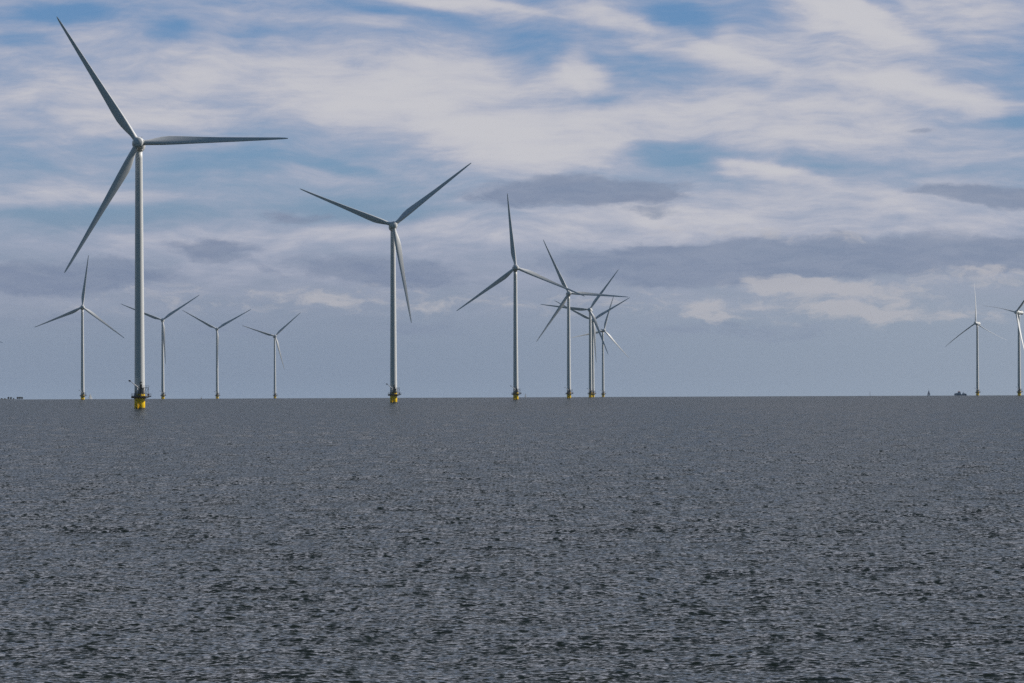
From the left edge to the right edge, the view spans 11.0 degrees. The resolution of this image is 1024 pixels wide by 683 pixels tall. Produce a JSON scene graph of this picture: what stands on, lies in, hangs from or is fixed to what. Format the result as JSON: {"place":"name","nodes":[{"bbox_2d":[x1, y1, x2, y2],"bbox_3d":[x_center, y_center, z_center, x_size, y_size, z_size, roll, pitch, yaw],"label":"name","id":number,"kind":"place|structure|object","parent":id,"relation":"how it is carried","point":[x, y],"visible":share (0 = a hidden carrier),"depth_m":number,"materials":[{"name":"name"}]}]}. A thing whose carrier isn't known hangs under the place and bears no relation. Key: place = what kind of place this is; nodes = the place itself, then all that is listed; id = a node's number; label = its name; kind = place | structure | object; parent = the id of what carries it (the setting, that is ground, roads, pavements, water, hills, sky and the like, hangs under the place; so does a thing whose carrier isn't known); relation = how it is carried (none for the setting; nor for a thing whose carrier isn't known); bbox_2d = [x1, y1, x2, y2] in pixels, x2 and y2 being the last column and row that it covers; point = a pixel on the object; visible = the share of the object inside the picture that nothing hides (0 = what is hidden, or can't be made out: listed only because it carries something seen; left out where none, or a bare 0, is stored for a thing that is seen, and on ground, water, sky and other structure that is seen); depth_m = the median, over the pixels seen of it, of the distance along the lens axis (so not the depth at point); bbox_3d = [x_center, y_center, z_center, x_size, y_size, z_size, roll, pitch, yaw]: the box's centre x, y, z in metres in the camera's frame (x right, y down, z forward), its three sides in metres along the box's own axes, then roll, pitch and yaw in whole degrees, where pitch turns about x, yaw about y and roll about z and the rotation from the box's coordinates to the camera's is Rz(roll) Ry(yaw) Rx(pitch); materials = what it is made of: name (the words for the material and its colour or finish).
{"place":"outdoors","nodes":[
{"label":"outdoors","id":0,"kind":"place"},
{"bbox_2d":[0,395,1023,682],"bbox_3d":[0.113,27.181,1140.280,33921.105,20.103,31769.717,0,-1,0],"label":"water","id":1,"kind":"structure","parent":0,"point":[682,539],"depth_m":246.09,"materials":[{"name":"grey liquid"}]},
{"bbox_2d":[36,255,123,399],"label":"wind turbine","id":2,"kind":"object","parent":1,"relation":"in","point":[82,308],"visible":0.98,"depth_m":6567.21,"materials":[{"name":"metal"}]},
{"bbox_2d":[122,295,198,398],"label":"wind turbine","id":3,"kind":"object","parent":1,"relation":"in","point":[163,394],"visible":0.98,"depth_m":7703.12,"materials":[{"name":"metal"}]},
{"bbox_2d":[57,17,288,408],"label":"wind turbine","id":4,"kind":"object","parent":1,"relation":"in","point":[136,151],"visible":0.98,"depth_m":2294.80,"materials":[{"name":"paint"}]},
{"bbox_2d":[184,309,250,398],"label":"wind turbine","id":5,"kind":"object","parent":1,"relation":"in","point":[217,395],"visible":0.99,"depth_m":8747.81,"materials":[{"name":"metal"}]},
{"bbox_2d":[242,313,299,397],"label":"wind turbine","id":6,"kind":"object","parent":1,"relation":"in","point":[275,343],"visible":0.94,"depth_m":9788.92,"materials":[{"name":"metal"}]},
{"bbox_2d":[301,163,470,402],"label":"wind turbine","id":7,"kind":"object","parent":1,"relation":"in","point":[395,244],"visible":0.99,"depth_m":3439.08,"materials":[{"name":"metal"}]},
{"bbox_2d":[457,193,583,399],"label":"wind turbine","id":8,"kind":"object","parent":1,"relation":"in","point":[514,269],"visible":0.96,"depth_m":4610.75,"materials":[{"name":"metal"}]},
{"bbox_2d":[541,269,618,397],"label":"wind turbine","id":9,"kind":"object","parent":1,"relation":"in","point":[590,310],"visible":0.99,"depth_m":6929.09,"materials":[{"name":"metal"}]},
{"bbox_2d":[536,240,625,397],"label":"wind turbine","id":10,"kind":"object","parent":1,"relation":"in","point":[561,305],"visible":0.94,"depth_m":5796.75,"materials":[{"name":"metal"}]},
{"bbox_2d":[554,298,628,396],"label":"wind turbine","id":11,"kind":"object","parent":1,"relation":"in","point":[593,330],"visible":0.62,"depth_m":7902.63,"materials":[{"name":"metal"}]},
{"bbox_2d":[571,297,628,396],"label":"wind turbine","id":12,"kind":"object","parent":1,"relation":"in","point":[612,339],"visible":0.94,"depth_m":9130.87,"materials":[{"name":"metal"}]},
{"bbox_2d":[954,391,966,395],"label":"work boat","id":13,"kind":"object","parent":1,"relation":"on","point":[958,393],"visible":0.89,"depth_m":10559.63,"materials":[{"name":"grey metal"}]},
{"bbox_2d":[945,286,993,395],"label":"wind turbine","id":14,"kind":"object","parent":1,"relation":"in","point":[977,324],"visible":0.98,"depth_m":8407.18,"materials":[{"name":"metal"}]},
{"bbox_2d":[989,300,1023,395],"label":"wind turbine","id":15,"kind":"object","parent":1,"relation":"in","point":[1018,312],"visible":0.97,"depth_m":7296.77,"materials":[{"name":"metal"}]},
{"bbox_2d":[0,0,1023,398],"label":"sky","id":16,"kind":"structure","parent":0,"point":[785,197],"materials":[{"name":"blue"}]}
]}

